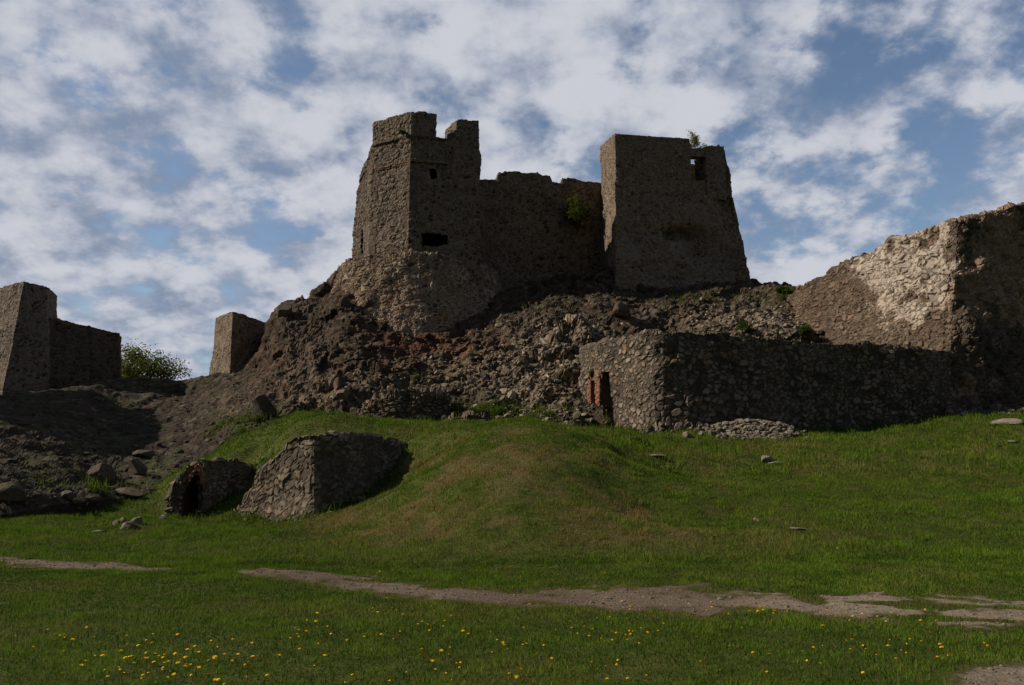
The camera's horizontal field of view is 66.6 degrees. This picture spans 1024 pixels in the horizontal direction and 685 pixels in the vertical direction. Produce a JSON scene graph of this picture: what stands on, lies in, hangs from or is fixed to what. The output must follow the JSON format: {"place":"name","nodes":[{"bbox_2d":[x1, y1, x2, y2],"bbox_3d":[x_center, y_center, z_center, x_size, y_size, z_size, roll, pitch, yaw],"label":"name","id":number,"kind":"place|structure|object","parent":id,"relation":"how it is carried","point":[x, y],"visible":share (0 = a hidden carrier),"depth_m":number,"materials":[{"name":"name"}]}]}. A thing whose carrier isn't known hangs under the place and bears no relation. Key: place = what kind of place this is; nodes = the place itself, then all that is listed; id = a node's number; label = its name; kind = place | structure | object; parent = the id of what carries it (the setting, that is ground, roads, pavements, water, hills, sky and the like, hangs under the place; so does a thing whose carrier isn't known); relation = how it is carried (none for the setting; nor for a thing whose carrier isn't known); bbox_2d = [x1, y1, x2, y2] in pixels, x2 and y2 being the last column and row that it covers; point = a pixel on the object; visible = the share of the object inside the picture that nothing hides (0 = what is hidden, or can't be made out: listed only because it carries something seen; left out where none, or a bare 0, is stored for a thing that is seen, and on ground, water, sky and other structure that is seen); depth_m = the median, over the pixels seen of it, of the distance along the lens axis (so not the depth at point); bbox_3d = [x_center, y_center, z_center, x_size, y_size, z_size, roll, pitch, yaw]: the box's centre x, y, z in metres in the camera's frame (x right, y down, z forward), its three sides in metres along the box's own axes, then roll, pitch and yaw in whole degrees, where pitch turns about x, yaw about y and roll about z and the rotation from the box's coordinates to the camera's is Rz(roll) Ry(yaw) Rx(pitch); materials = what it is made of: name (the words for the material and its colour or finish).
{"place":"outdoors","nodes":[
{"label":"outdoors","id":0,"kind":"place"},
{"bbox_2d":[0,266,823,518],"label":"rocky hill","id":1,"kind":"structure","parent":0,"point":[319,312],"depth_m":47.59,"materials":[{"name":"stone"}]},
{"bbox_2d":[0,482,26,502],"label":"boulder","id":2,"kind":"object","parent":1,"relation":"on","point":[12,492],"visible":0.96,"depth_m":25.71,"materials":[{"name":"stone"}]},
{"bbox_2d":[0,281,121,394],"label":"bailey wall","id":3,"kind":"structure","parent":1,"relation":"on","point":[43,347],"depth_m":53.17,"materials":[{"name":"stone"}]},
{"bbox_2d":[61,490,74,499],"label":"boulder","id":4,"kind":"object","parent":1,"relation":"on","point":[68,494],"visible":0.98,"depth_m":27.92,"materials":[{"name":"stone"}]},
{"bbox_2d":[85,493,100,502],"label":"boulder","id":5,"kind":"object","parent":1,"relation":"on","point":[91,498],"visible":1,"depth_m":28.63,"materials":[{"name":"stone"}]},
{"bbox_2d":[87,463,116,482],"bbox_3d":[-16.784,5.449,32.117,0.996,0.958,1.290,0,-9,0],"label":"boulder","id":6,"kind":"object","parent":1,"relation":"on","point":[101,471],"visible":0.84,"depth_m":31.74,"materials":[{"name":"stone"}]},
{"bbox_2d":[115,487,142,497],"bbox_3d":[-15.082,5.877,30.536,1.458,0.398,0.536,-2,-9,10],"label":"boulder","id":7,"kind":"object","parent":1,"relation":"on","point":[129,492],"visible":0.91,"depth_m":30.36,"materials":[{"name":"stone"}]},
{"bbox_2d":[127,458,146,474],"bbox_3d":[-16.415,5.561,34.201,0.794,0.972,0.628,-2,-9,10],"label":"boulder","id":8,"kind":"object","parent":1,"relation":"on","point":[136,467],"visible":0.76,"depth_m":34.00,"materials":[{"name":"stone"}]},
{"bbox_2d":[132,450,154,456],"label":"boulder","id":9,"kind":"object","parent":1,"relation":"on","point":[140,453],"visible":0.85,"depth_m":37.59,"materials":[{"name":"stone"}]},
{"bbox_2d":[121,339,191,379],"bbox_3d":[-29.656,2.805,62.814,7.717,6.242,7.641,-9,-13,44],"label":"tree","id":10,"kind":"object","parent":1,"relation":"on","point":[147,368],"visible":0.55,"depth_m":62.31,"materials":[{"name":"green plant"}]},
{"bbox_2d":[209,312,265,374],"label":"watch tower","id":11,"kind":"structure","parent":1,"relation":"on","point":[237,339],"depth_m":58.88,"materials":[{"name":"grey stone"}]},
{"bbox_2d":[252,394,276,418],"bbox_3d":[-12.897,3.477,40.853,1.269,1.556,1.000,0,-9,0],"label":"boulder","id":12,"kind":"object","parent":1,"relation":"on","point":[262,404],"visible":0.78,"depth_m":40.50,"materials":[{"name":"stone"}]},
{"bbox_2d":[276,304,291,316],"bbox_3d":[-15.989,-2.178,54.822,1.101,1.152,1.037,0,-9,0],"label":"boulder","id":13,"kind":"object","parent":1,"relation":"on","point":[282,310],"visible":0.92,"depth_m":54.44,"materials":[{"name":"stone"}]},
{"bbox_2d":[0,329,594,510],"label":"scree","id":14,"kind":"structure","parent":1,"relation":"on","point":[576,414],"depth_m":41.99,"materials":[{"name":"stone"}]},
{"bbox_2d":[328,270,337,285],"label":"boulder","id":15,"kind":"object","parent":1,"relation":"on","point":[332,277],"visible":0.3,"depth_m":58.06,"materials":[{"name":"stone"}]},
{"bbox_2d":[333,377,341,389],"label":"boulder","id":16,"kind":"object","parent":1,"relation":"on","point":[337,382],"visible":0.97,"depth_m":42.93,"materials":[{"name":"brown stone"}]},
{"bbox_2d":[336,389,343,397],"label":"boulder","id":17,"kind":"object","parent":1,"relation":"on","point":[340,393],"visible":1,"depth_m":42.28,"materials":[{"name":"stone"}]},
{"bbox_2d":[339,296,349,307],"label":"boulder","id":18,"kind":"object","parent":1,"relation":"on","point":[344,301],"visible":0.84,"depth_m":53.78,"materials":[{"name":"stone"}]},
{"bbox_2d":[361,299,374,309],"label":"boulder","id":19,"kind":"object","parent":1,"relation":"on","point":[367,303],"visible":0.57,"depth_m":53.91,"materials":[{"name":"stone"}]},
{"bbox_2d":[331,111,503,336],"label":"polygonal tower","id":20,"kind":"structure","parent":1,"relation":"on","point":[414,265],"depth_m":56.77,"materials":[{"name":"stone"}]},
{"bbox_2d":[398,129,406,134],"bbox_3d":[-7.990,-15.465,57.183,0.681,0.606,0.545,-8,-12,41],"label":"weed clump","id":21,"kind":"object","parent":20,"relation":"on","point":[402,132],"visible":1,"depth_m":57.18,"materials":[{"name":"green plant"}]},
{"bbox_2d":[429,168,436,178],"bbox_3d":[-5.754,-12.494,58.785,0.563,0.901,1.338,-2,-9,11],"label":"window","id":22,"kind":"structure","parent":20,"relation":"in","point":[433,173],"depth_m":58.79,"materials":[{"name":"stone"}]},
{"bbox_2d":[421,233,447,246],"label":"window","id":23,"kind":"structure","parent":20,"relation":"in","point":[428,239],"depth_m":58.66,"materials":[{"name":"stone"}]},
{"bbox_2d":[26,267,1018,525],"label":"weeds","id":24,"kind":"object","parent":1,"relation":"on","point":[494,407],"visible":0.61,"depth_m":37.71,"materials":[{"name":"green plant"}]},
{"bbox_2d":[479,171,601,290],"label":"curtain wall","id":25,"kind":"structure","parent":1,"relation":"on","point":[528,232],"depth_m":63.71,"materials":[{"name":"stone"}]},
{"bbox_2d":[561,185,594,231],"bbox_3d":[5.306,-10.893,64.682,3.067,3.664,4.757,2,-10,-13],"label":"bush","id":26,"kind":"object","parent":25,"relation":"on","point":[573,212],"visible":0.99,"depth_m":63.66,"materials":[{"name":"green plant"}]},
{"bbox_2d":[313,287,823,424],"bbox_3d":[6.864,0.779,50.056,35.908,11.888,16.459,5,-11,-29],"label":"rubble","id":27,"kind":"object","parent":1,"relation":"on","point":[512,393],"visible":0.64,"depth_m":45.45,"materials":[{"name":"grey stone"}]},
{"bbox_2d":[612,302,629,317],"bbox_3d":[7.163,-2.056,50.952,1.081,0.980,2.476,-2,-10,13],"label":"boulder","id":28,"kind":"object","parent":1,"relation":"on","point":[621,309],"visible":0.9,"depth_m":50.25,"materials":[{"name":"stone"}]},
{"bbox_2d":[599,134,751,291],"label":"square tower","id":29,"kind":"structure","parent":1,"relation":"on","point":[669,218],"depth_m":60.22,"materials":[{"name":"grey stone"}]},
{"bbox_2d":[686,129,706,150],"bbox_3d":[14.412,-15.873,62.018,2.365,1.688,1.738,7,-11,-36],"label":"sapling","id":30,"kind":"object","parent":29,"relation":"on","point":[694,140],"visible":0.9,"depth_m":61.85,"materials":[{"name":"green plant"}]},
{"bbox_2d":[732,319,753,332],"bbox_3d":[14.574,-0.900,49.023,1.275,1.312,1.072,-8,-12,41],"label":"shrub","id":31,"kind":"object","parent":1,"relation":"on","point":[745,327],"visible":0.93,"depth_m":48.87,"materials":[{"name":"green plant"}]},
{"bbox_2d":[774,285,789,293],"bbox_3d":[18.877,-3.635,54.251,1.184,0.781,1.286,0,-9,0],"label":"shrub","id":32,"kind":"object","parent":1,"relation":"on","point":[785,290],"visible":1,"depth_m":54.23,"materials":[{"name":"green plant"}]},
{"bbox_2d":[796,324,811,338],"bbox_3d":[17.947,-0.699,48.219,1.210,1.034,1.393,-2,-10,13],"label":"shrub","id":33,"kind":"object","parent":1,"relation":"on","point":[804,330],"visible":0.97,"depth_m":47.99,"materials":[{"name":"green plant"}]},
{"bbox_2d":[0,414,1023,684],"bbox_3d":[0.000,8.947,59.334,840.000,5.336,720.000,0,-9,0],"label":"ground","id":34,"kind":"structure","parent":0,"point":[516,536],"depth_m":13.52,"materials":[{"name":"plant"}]},
{"bbox_2d":[112,519,122,525],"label":"stone","id":35,"kind":"object","parent":34,"relation":"on","point":[117,521],"visible":0.65,"depth_m":22.12,"materials":[{"name":"grey stone"}]},
{"bbox_2d":[120,521,137,529],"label":"stone","id":36,"kind":"object","parent":34,"relation":"on","point":[128,525],"visible":0.8,"depth_m":20.68,"materials":[{"name":"grey stone"}]},
{"bbox_2d":[131,516,142,524],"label":"stone","id":37,"kind":"object","parent":34,"relation":"on","point":[138,519],"visible":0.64,"depth_m":21.70,"materials":[{"name":"grey stone"}]},
{"bbox_2d":[163,457,257,516],"bbox_3d":[-10.921,5.509,29.405,1.635,2.375,5.786,-3,-10,19],"label":"vault entrance","id":38,"kind":"object","parent":34,"relation":"on","point":[205,483],"visible":0.73,"depth_m":28.14,"materials":[{"name":"stone"}]},
{"bbox_2d":[233,430,406,522],"bbox_3d":[-6.476,4.620,26.362,6.172,3.259,5.377,0,-9,0],"label":"abutment","id":39,"kind":"object","parent":34,"relation":"on","point":[312,472],"visible":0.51,"depth_m":24.77,"materials":[{"name":"stone"}]},
{"bbox_2d":[359,386,450,420],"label":"stone wall","id":40,"kind":"structure","parent":34,"relation":"on","point":[413,403],"depth_m":38.49,"materials":[{"name":"stone"}]},
{"bbox_2d":[439,410,490,421],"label":"rocks","id":41,"kind":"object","parent":34,"relation":"on","point":[481,415],"depth_m":38.02,"materials":[{"name":"stone"}]},
{"bbox_2d":[0,417,1023,567],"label":"grass","id":42,"kind":"structure","parent":34,"relation":"on","point":[164,530],"depth_m":18.28,"materials":[{"name":"green plant"}]},
{"bbox_2d":[1,410,1023,522],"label":"grass","id":43,"kind":"structure","parent":34,"relation":"on","point":[657,446],"depth_m":30.03,"materials":[{"name":"green plant"}]},
{"bbox_2d":[503,313,613,394],"bbox_3d":[2.285,2.018,45.194,8.002,7.786,7.140,-2,-9,12],"label":"fallen masonry","id":44,"kind":"object","parent":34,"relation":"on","point":[555,352],"visible":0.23,"depth_m":44.98,"materials":[{"name":"grey stone"}]},
{"bbox_2d":[200,416,959,524],"bbox_3d":[7.292,5.445,36.187,42.409,4.837,13.265,4,-10,-23],"label":"debris","id":45,"kind":"object","parent":34,"relation":"on","point":[242,487],"visible":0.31,"depth_m":28.56,"materials":[{"name":"stone"}]},
{"bbox_2d":[630,435,645,442],"bbox_3d":[4.513,3.728,28.837,0.829,0.607,0.596,-4,-10,25],"label":"weed clump","id":46,"kind":"object","parent":34,"relation":"on","point":[636,438],"visible":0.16,"depth_m":28.74,"materials":[{"name":"green plant"}]},
{"bbox_2d":[649,454,664,456],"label":"stone","id":47,"kind":"object","parent":34,"relation":"on","point":[656,455],"visible":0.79,"depth_m":26.72,"materials":[{"name":"grey stone"}]},
{"bbox_2d":[682,431,691,437],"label":"stone","id":48,"kind":"object","parent":34,"relation":"on","point":[686,434],"visible":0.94,"depth_m":33.32,"materials":[{"name":"grey stone"}]},
{"bbox_2d":[688,418,809,439],"bbox_3d":[10.247,3.883,34.684,5.856,1.161,2.250,0,-9,0],"label":"rubble","id":49,"kind":"object","parent":34,"relation":"on","point":[749,428],"visible":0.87,"depth_m":34.51,"materials":[{"name":"stone"}]},
{"bbox_2d":[578,329,953,433],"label":"retaining wall","id":50,"kind":"structure","parent":34,"relation":"on","point":[658,380],"depth_m":37.70,"materials":[{"name":"stone"}]},
{"bbox_2d":[588,368,593,379],"bbox_3d":[4.284,1.630,41.429,0.676,0.708,0.680,5,-11,-29],"label":"weed clump","id":51,"kind":"object","parent":50,"relation":"on","point":[591,371],"visible":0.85,"depth_m":41.29,"materials":[{"name":"green plant"}]},
{"bbox_2d":[601,372,612,419],"bbox_3d":[5.400,2.746,40.208,1.662,2.587,1.536,0,-9,0],"label":"doorway","id":52,"kind":"structure","parent":50,"relation":"in","point":[606,397],"depth_m":40.60,"materials":[{"name":"stone"}]},
{"bbox_2d":[761,455,771,461],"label":"stone","id":53,"kind":"object","parent":34,"relation":"on","point":[764,458],"visible":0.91,"depth_m":28.08,"materials":[{"name":"grey stone"}]},
{"bbox_2d":[790,527,805,529],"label":"stone","id":54,"kind":"object","parent":34,"relation":"on","point":[795,528],"visible":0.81,"depth_m":16.61,"materials":[{"name":"grey stone"}]},
{"bbox_2d":[786,202,1023,416],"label":"broken wall","id":55,"kind":"structure","parent":34,"relation":"on","point":[954,287],"depth_m":42.20,"materials":[{"name":"stone"}]},
{"bbox_2d":[991,418,1023,424],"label":"stone","id":56,"kind":"object","parent":34,"relation":"on","point":[1012,421],"visible":0.81,"depth_m":34.42,"materials":[{"name":"grey stone"}]},
{"bbox_2d":[0,556,1023,684],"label":"path","id":57,"kind":"structure","parent":0,"point":[1002,676],"depth_m":9.91,"materials":[{"name":"stone"}]},
{"bbox_2d":[0,0,1023,379],"label":"sky","id":58,"kind":"structure","parent":0,"point":[169,168],"materials":[{"name":"blue"}]}
]}

